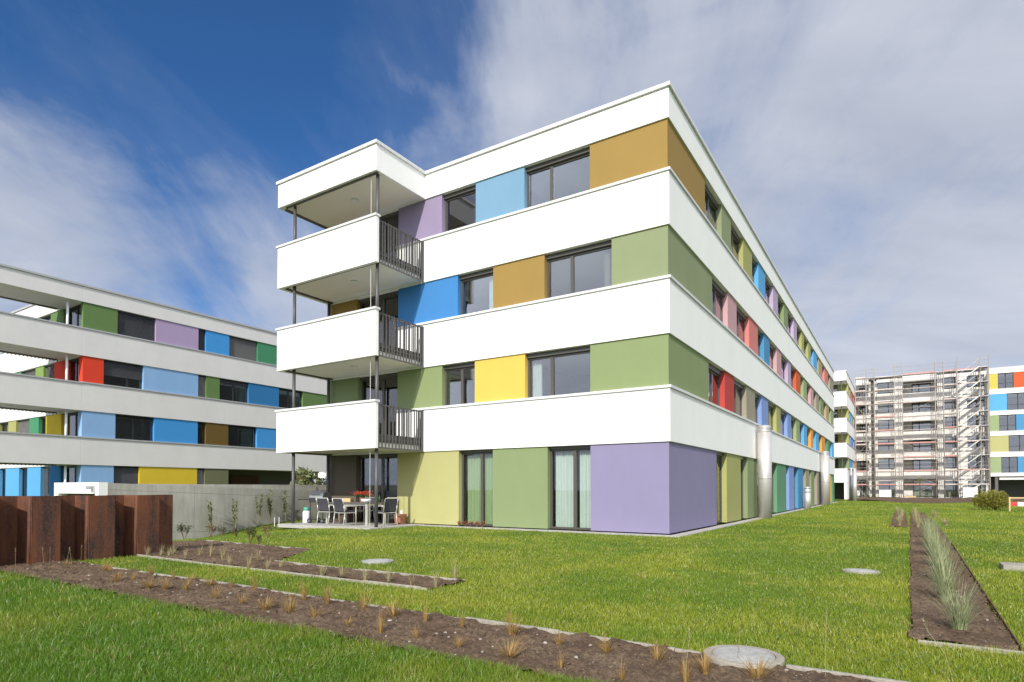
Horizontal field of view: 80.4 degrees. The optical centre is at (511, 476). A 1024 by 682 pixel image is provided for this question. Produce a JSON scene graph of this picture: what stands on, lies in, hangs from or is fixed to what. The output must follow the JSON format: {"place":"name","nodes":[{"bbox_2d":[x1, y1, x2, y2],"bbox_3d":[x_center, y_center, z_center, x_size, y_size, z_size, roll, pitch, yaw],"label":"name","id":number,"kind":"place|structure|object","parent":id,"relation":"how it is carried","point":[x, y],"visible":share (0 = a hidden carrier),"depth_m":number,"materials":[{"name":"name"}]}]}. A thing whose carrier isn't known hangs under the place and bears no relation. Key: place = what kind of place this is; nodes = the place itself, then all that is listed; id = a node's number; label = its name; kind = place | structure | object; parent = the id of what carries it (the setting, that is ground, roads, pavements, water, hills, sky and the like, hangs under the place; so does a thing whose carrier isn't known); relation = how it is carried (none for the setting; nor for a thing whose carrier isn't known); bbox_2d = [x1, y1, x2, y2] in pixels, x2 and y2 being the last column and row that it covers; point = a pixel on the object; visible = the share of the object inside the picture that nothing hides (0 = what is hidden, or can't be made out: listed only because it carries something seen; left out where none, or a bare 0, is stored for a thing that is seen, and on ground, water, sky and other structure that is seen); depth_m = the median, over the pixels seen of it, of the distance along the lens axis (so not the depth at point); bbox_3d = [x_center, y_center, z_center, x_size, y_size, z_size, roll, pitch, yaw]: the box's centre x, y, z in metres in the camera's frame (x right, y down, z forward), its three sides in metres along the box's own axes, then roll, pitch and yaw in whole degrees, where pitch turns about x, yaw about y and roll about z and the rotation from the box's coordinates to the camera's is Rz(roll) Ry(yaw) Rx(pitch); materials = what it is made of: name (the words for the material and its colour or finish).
{"place":"outdoors","nodes":[
{"label":"outdoors","id":0,"kind":"place"},
{"bbox_2d":[0,263,326,495],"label":"apartment building","id":1,"kind":"structure","parent":0,"point":[97,384],"depth_m":34.83,"materials":[{"name":"white paint"}]},
{"bbox_2d":[18,419,28,432],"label":"window","id":2,"kind":"structure","parent":1,"relation":"in","point":[23,424],"depth_m":36.20,"materials":[{"name":"grey glass"}]},
{"bbox_2d":[21,467,26,495],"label":"window","id":3,"kind":"structure","parent":1,"relation":"in","point":[24,476],"depth_m":36.14,"materials":[{"name":"grey glass"}]},
{"bbox_2d":[43,466,49,495],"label":"window","id":4,"kind":"structure","parent":1,"relation":"in","point":[46,474],"depth_m":34.36,"materials":[{"name":"grey glass"}]},
{"bbox_2d":[63,465,76,482],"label":"window","id":5,"kind":"structure","parent":1,"relation":"in","point":[71,470],"depth_m":32.78,"materials":[{"name":"grey glass"}]},
{"bbox_2d":[64,412,77,435],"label":"window","id":6,"kind":"structure","parent":1,"relation":"in","point":[72,422],"depth_m":32.79,"materials":[{"name":"grey glass"}]},
{"bbox_2d":[69,358,78,380],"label":"window","id":7,"kind":"structure","parent":1,"relation":"in","point":[74,376],"depth_m":32.74,"materials":[{"name":"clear glass"}]},
{"bbox_2d":[69,304,80,326],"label":"window","id":8,"kind":"structure","parent":1,"relation":"in","point":[74,312],"depth_m":32.79,"materials":[{"name":"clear glass"}]},
{"bbox_2d":[104,360,142,388],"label":"window","id":9,"kind":"structure","parent":1,"relation":"in","point":[126,365],"depth_m":33.71,"materials":[{"name":"grey glass"}]},
{"bbox_2d":[114,466,138,483],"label":"window","id":10,"kind":"structure","parent":1,"relation":"in","point":[123,479],"depth_m":33.65,"materials":[{"name":"black glass"}]},
{"bbox_2d":[115,414,152,440],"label":"window","id":11,"kind":"structure","parent":1,"relation":"in","point":[116,415],"depth_m":34.10,"materials":[{"name":"black glass"}]},
{"bbox_2d":[117,310,154,340],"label":"window","id":12,"kind":"structure","parent":1,"relation":"in","point":[138,334],"depth_m":34.24,"materials":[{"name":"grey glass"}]},
{"bbox_2d":[198,375,205,396],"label":"window","id":13,"kind":"structure","parent":1,"relation":"in","point":[202,392],"depth_m":37.40,"materials":[{"name":"grey glass"}]},
{"bbox_2d":[220,378,247,402],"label":"window","id":14,"kind":"structure","parent":1,"relation":"in","point":[241,387],"depth_m":39.56,"materials":[{"name":"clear glass"}]},
{"bbox_2d":[228,425,255,446],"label":"window","id":15,"kind":"structure","parent":1,"relation":"in","point":[246,434],"depth_m":40.11,"materials":[{"name":"black glass"}]},
{"bbox_2d":[229,336,256,360],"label":"window","id":16,"kind":"structure","parent":1,"relation":"in","point":[230,337],"depth_m":39.71,"materials":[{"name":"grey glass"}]},
{"bbox_2d":[230,475,258,484],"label":"door","id":17,"kind":"structure","parent":1,"relation":"in","point":[234,479],"depth_m":41.08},
{"bbox_2d":[279,388,301,407],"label":"window","id":18,"kind":"structure","parent":1,"relation":"in","point":[289,392],"depth_m":43.06,"materials":[{"name":"black glass"}]},
{"bbox_2d":[277,521,423,529],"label":"terrace paving","id":19,"kind":"structure","parent":0,"point":[355,525],"depth_m":19.94,"materials":[{"name":"grey concrete"}]},
{"bbox_2d":[298,491,332,522],"bbox_3d":[-6.769,1.057,21.161,1.400,1.099,0.547,0,-1,21],"label":"gas grill","id":20,"kind":"object","parent":19,"relation":"on","point":[314,495],"visible":0.8,"depth_m":20.99,"materials":[{"name":"metal"}]},
{"bbox_2d":[316,498,335,524],"bbox_3d":[-6.188,1.146,20.344,0.532,0.896,0.594,-1,-1,26],"label":"garden chair","id":21,"kind":"object","parent":19,"relation":"on","point":[323,505],"visible":0.85,"depth_m":20.14,"materials":[{"name":"fabric"}]},
{"bbox_2d":[332,498,356,525],"bbox_3d":[-5.400,1.130,19.506,0.532,0.896,0.594,-1,-1,36],"label":"garden chair","id":22,"kind":"object","parent":19,"relation":"on","point":[339,506],"visible":0.96,"depth_m":19.35,"materials":[{"name":"fabric"}]},
{"bbox_2d":[331,506,358,521],"bbox_3d":[-6.041,1.346,21.870,0.940,0.550,0.540,-1,-1,33],"label":"chair","id":23,"kind":"object","parent":19,"relation":"on","point":[339,517],"visible":0.56,"depth_m":21.67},
{"bbox_2d":[326,502,385,525],"bbox_3d":[-5.270,1.226,20.427,2.000,0.735,0.900,-1,-1,33],"label":"garden table","id":24,"kind":"object","parent":19,"relation":"on","point":[366,505],"visible":0.49,"depth_m":20.04,"materials":[{"name":"metal"}]},
{"bbox_2d":[352,491,372,501],"bbox_3d":[-5.092,0.665,20.579,1.129,0.393,0.629,-1,-1,33],"label":"flower pot","id":25,"kind":"object","parent":24,"relation":"on","point":[362,494],"visible":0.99,"depth_m":20.52,"materials":[{"name":"ceramic"}]},
{"bbox_2d":[378,498,398,525],"bbox_3d":[-4.051,1.131,19.557,0.594,0.896,0.532,-1,-1,43],"label":"garden chair","id":26,"kind":"object","parent":19,"relation":"on","point":[390,505],"visible":0.85,"depth_m":19.40,"materials":[{"name":"fabric"}]},
{"bbox_2d":[393,514,406,523],"bbox_3d":[-3.803,1.440,20.598,0.320,0.340,0.320,-1,-1,33],"label":"terracotta planter","id":27,"kind":"object","parent":19,"relation":"on","point":[401,518],"visible":0.91,"depth_m":20.50,"materials":[{"name":"ceramic"}]},
{"bbox_2d":[0,497,1023,681],"bbox_3d":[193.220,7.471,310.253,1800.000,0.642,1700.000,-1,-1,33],"label":"lawn ground","id":28,"kind":"structure","parent":0,"point":[670,551],"depth_m":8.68,"materials":[{"name":"green plant"}]},
{"bbox_2d":[0,495,172,565],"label":"rusty sheet pile wall","id":29,"kind":"structure","parent":28,"relation":"on","point":[100,526],"depth_m":10.54,"materials":[{"name":"metal"}]},
{"bbox_2d":[54,482,325,495],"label":"wall","id":30,"kind":"structure","parent":28,"relation":"on","point":[79,488],"depth_m":19.62,"materials":[{"name":"concrete"}]},
{"bbox_2d":[108,483,325,539],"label":"concrete wall","id":31,"kind":"structure","parent":28,"relation":"on","point":[190,506],"depth_m":21.16,"materials":[{"name":"grey concrete"}]},
{"bbox_2d":[137,554,427,589],"bbox_3d":[-4.021,1.439,9.280,7.094,0.114,0.033,-1,-1,33],"label":"kerb edging","id":32,"kind":"object","parent":28,"relation":"on","point":[361,581],"visible":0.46,"depth_m":8.50,"materials":[{"name":"concrete"}]},
{"bbox_2d":[143,539,464,588],"bbox_3d":[-4.230,1.417,10.829,9.275,0.064,2.520,-1,-1,33],"label":"soil bed","id":33,"kind":"object","parent":28,"relation":"on","point":[268,551],"visible":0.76,"depth_m":10.38,"materials":[{"name":"brown soil"}]},
{"bbox_2d":[290,466,322,490],"bbox_3d":[-8.544,0.638,25.396,1.317,2.177,1.450,-1,-1,33],"label":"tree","id":34,"kind":"object","parent":28,"relation":"on","point":[303,478],"visible":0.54,"depth_m":25.29,"materials":[{"name":"green plant"}]},
{"bbox_2d":[275,560,465,582],"bbox_3d":[-2.300,1.435,9.091,3.994,0.114,0.028,-1,-1,33],"label":"kerb edging","id":35,"kind":"object","parent":28,"relation":"on","point":[383,572],"visible":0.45,"depth_m":8.77,"materials":[{"name":"concrete"}]},
{"bbox_2d":[361,559,393,563],"bbox_3d":[-2.261,1.468,10.206,0.540,0.131,0.540,-1,-1,33],"label":"manhole cover","id":36,"kind":"object","parent":28,"relation":"on","point":[377,561],"visible":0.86,"depth_m":10.06,"materials":[{"name":"concrete"}]},
{"bbox_2d":[80,562,701,652],"bbox_3d":[-2.880,1.406,7.263,10.194,0.119,0.046,-1,-1,33],"label":"kerb edging","id":37,"kind":"object","parent":28,"relation":"on","point":[493,622],"visible":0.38,"depth_m":5.49,"materials":[{"name":"concrete"}]},
{"bbox_2d":[0,560,873,681],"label":"soil bed","id":38,"kind":"object","parent":28,"relation":"on","point":[641,673],"visible":0.82,"depth_m":5.10,"materials":[{"name":"brown soil"}]},
{"bbox_2d":[252,597,283,609],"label":"grass tuft","id":39,"kind":"object","parent":38,"relation":"on","point":[265,607],"visible":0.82,"depth_m":6.16,"materials":[{"name":"beige plant"}]},
{"bbox_2d":[277,591,300,612],"bbox_3d":[-2.206,1.236,5.975,0.356,0.277,0.342,-5,-3,20],"label":"grass tuft","id":40,"kind":"object","parent":38,"relation":"on","point":[290,608],"visible":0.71,"depth_m":5.98,"materials":[{"name":"beige plant"}]},
{"bbox_2d":[354,588,377,609],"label":"grass tuft","id":41,"kind":"object","parent":38,"relation":"on","point":[365,605],"visible":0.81,"depth_m":6.08,"materials":[{"name":"beige plant"}]},
{"bbox_2d":[371,605,386,633],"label":"grass tuft","id":42,"kind":"object","parent":38,"relation":"on","point":[380,628],"visible":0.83,"depth_m":5.17,"materials":[{"name":"beige plant"}]},
{"bbox_2d":[377,598,406,616],"bbox_3d":[-1.136,1.247,5.796,0.438,0.246,0.405,-6,-3,-25],"label":"grass tuft","id":43,"kind":"object","parent":38,"relation":"on","point":[394,612],"visible":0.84,"depth_m":5.80,"materials":[{"name":"beige plant"}]},
{"bbox_2d":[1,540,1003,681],"bbox_3d":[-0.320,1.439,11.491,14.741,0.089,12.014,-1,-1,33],"label":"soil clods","id":44,"kind":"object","parent":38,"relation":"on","point":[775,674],"visible":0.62,"depth_m":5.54,"materials":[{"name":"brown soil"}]},
{"bbox_2d":[20,540,988,679],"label":"pebbles","id":45,"kind":"object","parent":38,"relation":"on","point":[545,642],"visible":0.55,"depth_m":5.38,"materials":[{"name":"grey stone"}]},
{"bbox_2d":[487,633,529,657],"bbox_3d":[-0.010,1.244,4.370,0.435,0.201,0.432,6,5,27],"label":"grass tuft","id":46,"kind":"object","parent":38,"relation":"on","point":[510,653],"visible":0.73,"depth_m":4.42,"materials":[{"name":"beige plant"}]},
{"bbox_2d":[500,610,529,635],"bbox_3d":[0.011,1.212,5.026,0.355,0.290,0.352,-1,-1,26],"label":"grass tuft","id":47,"kind":"object","parent":38,"relation":"on","point":[510,630],"visible":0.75,"depth_m":5.01,"materials":[{"name":"beige plant"}]},
{"bbox_2d":[642,639,678,660],"bbox_3d":[1.030,1.233,4.327,0.299,0.203,0.299,-1,-1,31],"label":"grass tuft","id":48,"kind":"object","parent":38,"relation":"on","point":[657,655],"visible":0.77,"depth_m":4.32,"materials":[{"name":"beige plant"}]},
{"bbox_2d":[675,651,695,681],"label":"grass tuft","id":49,"kind":"object","parent":38,"relation":"on","point":[685,678],"visible":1,"depth_m":3.87,"materials":[{"name":"beige plant"}]},
{"bbox_2d":[686,643,722,674],"bbox_3d":[1.276,1.221,4.044,0.313,0.220,0.338,-5,5,16],"label":"grass tuft","id":50,"kind":"object","parent":38,"relation":"on","point":[704,668],"visible":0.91,"depth_m":4.06,"materials":[{"name":"beige plant"}]},
{"bbox_2d":[703,645,784,668],"bbox_3d":[1.673,1.349,4.378,0.550,0.145,0.550,-1,-1,33],"label":"manhole cover","id":51,"kind":"object","parent":38,"relation":"on","point":[726,654],"visible":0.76,"depth_m":4.32,"materials":[{"name":"concrete"}]},
{"bbox_2d":[730,652,786,679],"bbox_3d":[1.562,1.222,3.904,0.467,0.221,0.470,3,-11,-36],"label":"grass tuft","id":52,"kind":"object","parent":38,"relation":"on","point":[759,670],"visible":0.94,"depth_m":3.87,"materials":[{"name":"beige plant"}]},
{"bbox_2d":[0,559,1014,681],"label":"clover","id":53,"kind":"object","parent":28,"relation":"on","point":[628,613],"visible":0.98,"depth_m":4.61,"materials":[{"name":"green plant"}]},
{"bbox_2d":[275,81,834,533],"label":"apartment building","id":54,"kind":"structure","parent":28,"relation":"on","point":[593,321],"depth_m":19.16,"materials":[{"name":"white paint"}]},
{"bbox_2d":[358,453,396,521],"bbox_3d":[-4.759,0.394,21.785,2.050,2.420,0.150,-1,-1,33],"label":"window","id":55,"kind":"structure","parent":54,"relation":"in","point":[387,463],"depth_m":21.81,"materials":[{"name":"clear glass"}]},
{"bbox_2d":[359,291,397,346],"bbox_3d":[-4.759,-5.245,21.892,2.070,2.620,0.150,-1,-1,33],"label":"window","id":56,"kind":"structure","parent":54,"relation":"in","point":[388,302],"depth_m":21.77,"materials":[{"name":"grey glass"}]},
{"bbox_2d":[360,372,397,434],"bbox_3d":[-4.726,-2.376,21.816,1.950,2.580,0.150,-1,-1,33],"label":"window","id":57,"kind":"structure","parent":54,"relation":"in","point":[388,383],"depth_m":21.73,"materials":[{"name":"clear glass"}]},
{"bbox_2d":[379,211,398,256],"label":"window","id":58,"kind":"structure","parent":54,"relation":"in","point":[392,219],"depth_m":21.73,"materials":[{"name":"grey glass"}]},
{"bbox_2d":[444,362,474,405],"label":"window","id":59,"kind":"structure","parent":54,"relation":"in","point":[470,365],"depth_m":19.87,"materials":[{"name":"grey glass"}]},
{"bbox_2d":[444,185,475,231],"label":"window","id":60,"kind":"structure","parent":54,"relation":"in","point":[460,206],"depth_m":20.02,"materials":[{"name":"grey glass"}]},
{"bbox_2d":[460,268,492,314],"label":"window","id":61,"kind":"structure","parent":54,"relation":"in","point":[470,282],"depth_m":19.72,"materials":[{"name":"grey glass"}]},
{"bbox_2d":[461,449,492,525],"bbox_3d":[-1.025,0.350,19.484,1.340,2.420,0.312,-1,-1,33],"label":"window","id":62,"kind":"structure","parent":54,"relation":"in","point":[480,465],"depth_m":19.61,"materials":[{"name":"clear glass"}]},
{"bbox_2d":[526,147,589,207],"bbox_3d":[1.392,-8.760,18.009,2.190,1.420,0.150,-1,-1,33],"label":"window","id":63,"kind":"structure","parent":54,"relation":"in","point":[534,172],"depth_m":18.14,"materials":[{"name":"grey glass"}]},
{"bbox_2d":[527,345,589,397],"bbox_3d":[1.443,-3.019,17.962,2.170,1.440,0.309,-1,-1,33],"label":"window","id":64,"kind":"structure","parent":54,"relation":"in","point":[537,365],"depth_m":18.21,"materials":[{"name":"grey glass"}]},
{"bbox_2d":[549,445,590,529],"bbox_3d":[1.771,0.316,17.687,1.390,2.420,0.308,-1,-1,33],"label":"window","id":65,"kind":"structure","parent":54,"relation":"in","point":[566,456],"depth_m":17.81,"materials":[{"name":"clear glass"}]},
{"bbox_2d":[546,240,611,297],"bbox_3d":[1.964,-5.917,17.588,2.150,1.440,0.150,-1,-1,33],"label":"window","id":66,"kind":"structure","parent":54,"relation":"in","point":[572,253],"depth_m":17.71,"materials":[{"name":"grey glass"}]},
{"bbox_2d":[705,185,717,230],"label":"window","id":67,"kind":"structure","parent":54,"relation":"in","point":[711,205],"depth_m":20.38,"materials":[{"name":"grey glass"}]},
{"bbox_2d":[709,363,721,405],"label":"window","id":68,"kind":"structure","parent":54,"relation":"in","point":[714,373],"depth_m":20.61,"materials":[{"name":"grey glass"}]},
{"bbox_2d":[712,279,724,322],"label":"window","id":69,"kind":"structure","parent":54,"relation":"in","point":[718,294],"depth_m":21.06,"materials":[{"name":"grey glass"}]},
{"bbox_2d":[716,452,723,522],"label":"window","id":70,"kind":"structure","parent":54,"relation":"in","point":[719,455],"depth_m":21.08,"materials":[{"name":"grey glass"}]},
{"bbox_2d":[731,225,739,261],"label":"window","id":71,"kind":"structure","parent":54,"relation":"in","point":[735,239],"depth_m":23.40,"materials":[{"name":"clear glass"}]},
{"bbox_2d":[734,380,743,415],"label":"window","id":72,"kind":"structure","parent":54,"relation":"in","point":[738,387],"depth_m":23.57,"materials":[{"name":"clear glass"}]},
{"bbox_2d":[737,307,745,342],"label":"window","id":73,"kind":"structure","parent":54,"relation":"in","point":[741,318],"depth_m":24.14,"materials":[{"name":"clear glass"}]},
{"bbox_2d":[741,457,744,518],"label":"window","id":74,"kind":"structure","parent":54,"relation":"in","point":[742,458],"depth_m":24.03,"materials":[{"name":"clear glass"}]},
{"bbox_2d":[768,402,773,429],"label":"window","id":75,"kind":"structure","parent":54,"relation":"in","point":[770,406],"depth_m":29.52,"materials":[{"name":"clear glass"}]},
{"bbox_2d":[420,502,833,537],"bbox_3d":[13.305,1.995,37.622,8.830,0.122,47.330,-1,-1,33],"label":"plinth strip","id":76,"kind":"object","parent":28,"relation":"on","point":[683,534],"visible":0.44,"depth_m":17.91,"materials":[{"name":"grey concrete"}]},
{"bbox_2d":[757,425,771,518],"bbox_3d":[10.419,-0.214,24.976,0.583,3.857,0.583,-1,-1,33],"label":"vent pipe","id":77,"kind":"object","parent":28,"relation":"on","point":[764,455],"visible":0.98,"depth_m":24.75,"materials":[{"name":"metal"}]},
{"bbox_2d":[804,487,810,508],"bbox_3d":[17.621,1.257,36.131,0.420,1.340,0.420,-1,-1,33],"label":"vent pipe","id":78,"kind":"object","parent":28,"relation":"on","point":[807,497],"visible":0.97,"depth_m":35.99,"materials":[{"name":"metal"}]},
{"bbox_2d":[820,451,829,504],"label":"vent pipe","id":79,"kind":"object","parent":28,"relation":"on","point":[825,475],"visible":0.98,"depth_m":44.49,"materials":[{"name":"metal"}]},
{"bbox_2d":[786,664,907,681],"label":"kerb edging","id":80,"kind":"object","parent":28,"relation":"on","point":[804,669],"visible":0.5,"depth_m":3.98,"materials":[{"name":"concrete"}]},
{"bbox_2d":[849,468,852,500],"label":"vent pipe","id":81,"kind":"object","parent":28,"relation":"on","point":[850,484],"visible":0.7,"depth_m":58.89,"materials":[{"name":"metal"}]},
{"bbox_2d":[852,468,856,500],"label":"vent pipe","id":82,"kind":"object","parent":28,"relation":"on","point":[854,484],"visible":0.96,"depth_m":57.66,"materials":[{"name":"metal"}]},
{"bbox_2d":[842,568,880,574],"bbox_3d":[5.199,1.450,9.017,0.500,0.123,0.500,-1,-1,33],"label":"manhole cover","id":83,"kind":"object","parent":28,"relation":"on","point":[861,571],"visible":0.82,"depth_m":8.96,"materials":[{"name":"concrete"}]},
{"bbox_2d":[751,500,1023,528],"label":"grass","id":84,"kind":"structure","parent":28,"relation":"on","point":[879,505],"depth_m":28.95,"materials":[{"name":"green plant"}]},
{"bbox_2d":[848,497,1023,502],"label":"bare earth","id":85,"kind":"structure","parent":28,"relation":"on","point":[924,500],"depth_m":59.16,"materials":[{"name":"soil"}]},
{"bbox_2d":[855,354,990,497],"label":"scaffolding","id":86,"kind":"object","parent":85,"relation":"on","point":[980,440],"visible":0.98,"depth_m":74.60,"materials":[{"name":"metal"}]},
{"bbox_2d":[962,487,977,497],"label":"site crate","id":87,"kind":"object","parent":85,"relation":"on","point":[967,491],"visible":0.75,"depth_m":70.98,"materials":[{"name":"white plastic"}]},
{"bbox_2d":[889,512,1019,649],"bbox_3d":[11.693,1.546,17.634,1.320,0.063,30.680,-1,-1,33],"label":"soil bed","id":88,"kind":"object","parent":28,"relation":"on","point":[947,632],"visible":0.52,"depth_m":6.28,"materials":[{"name":"brown soil"}]},
{"bbox_2d":[910,566,1003,630],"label":"ornamental grass","id":89,"kind":"object","parent":88,"relation":"on","point":[961,620],"depth_m":5.18,"materials":[{"name":"green plant"}]},
{"bbox_2d":[918,640,1023,654],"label":"kerb edging","id":90,"kind":"object","parent":28,"relation":"on","point":[968,646],"visible":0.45,"depth_m":4.68,"materials":[{"name":"concrete"}]},
{"bbox_2d":[952,543,1021,650],"bbox_3d":[6.781,1.415,8.977,0.008,0.090,10.602,-1,-1,34],"label":"metal edging","id":91,"kind":"object","parent":28,"relation":"on","point":[1000,618],"visible":0.36,"depth_m":6.17,"materials":[{"name":"metal"}]},
{"bbox_2d":[970,489,1012,510],"bbox_3d":[26.829,1.272,33.903,1.965,1.241,1.610,-1,-1,33],"label":"yellow bush","id":92,"kind":"object","parent":28,"relation":"on","point":[991,499],"visible":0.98,"depth_m":33.72,"materials":[{"name":"green plant"}]},
{"bbox_2d":[999,562,1023,570],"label":"concrete slab","id":93,"kind":"structure","parent":28,"relation":"on","point":[1011,566],"depth_m":9.20,"materials":[{"name":"concrete"}]},
{"bbox_2d":[1009,497,1023,511],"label":"tape barrier","id":94,"kind":"object","parent":28,"relation":"on","point":[1015,503],"visible":0.98,"depth_m":31.94,"materials":[{"name":"brown wood"}]},
{"bbox_2d":[0,0,1023,482],"label":"sky","id":95,"kind":"structure","parent":0,"point":[873,150],"materials":[{"name":"blue"}]},
{"bbox_2d":[33,553,995,681],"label":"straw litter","id":96,"kind":"object","parent":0,"point":[447,618],"visible":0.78,"depth_m":5.63,"materials":[{"name":"beige plant"}]},
{"bbox_2d":[833,370,856,498],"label":"apartment building","id":97,"kind":"structure","parent":0,"point":[844,416],"depth_m":70.48,"materials":[{"name":"white paint"}]},
{"bbox_2d":[854,368,987,497],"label":"apartment building","id":98,"kind":"structure","parent":0,"point":[921,422],"depth_m":77.77,"materials":[{"name":"grey concrete"}]},
{"bbox_2d":[916,511,938,535],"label":"ornamental grass","id":99,"kind":"object","parent":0,"point":[928,518],"depth_m":14.93,"materials":[{"name":"green plant"}]},
{"bbox_2d":[916,516,941,539],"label":"ornamental grass","id":100,"kind":"object","parent":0,"point":[933,526],"depth_m":12.83,"materials":[{"name":"green plant"}]},
{"bbox_2d":[922,522,947,554],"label":"ornamental grass","id":101,"kind":"object","parent":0,"point":[930,537],"depth_m":10.94,"materials":[{"name":"green plant"}]},
{"bbox_2d":[920,523,961,562],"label":"ornamental grass","id":102,"kind":"object","parent":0,"point":[942,543],"depth_m":9.31,"materials":[{"name":"green plant"}]},
{"bbox_2d":[913,537,969,580],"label":"ornamental grass","id":103,"kind":"object","parent":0,"point":[940,559],"depth_m":7.91,"materials":[{"name":"green plant"}]},
{"bbox_2d":[913,554,971,601],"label":"ornamental grass","id":104,"kind":"object","parent":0,"point":[947,579],"depth_m":6.57,"materials":[{"name":"green plant"}]},
{"bbox_2d":[988,365,1023,496],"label":"apartment building","id":105,"kind":"structure","parent":0,"point":[1006,397],"depth_m":71.65,"materials":[{"name":"white paint"}]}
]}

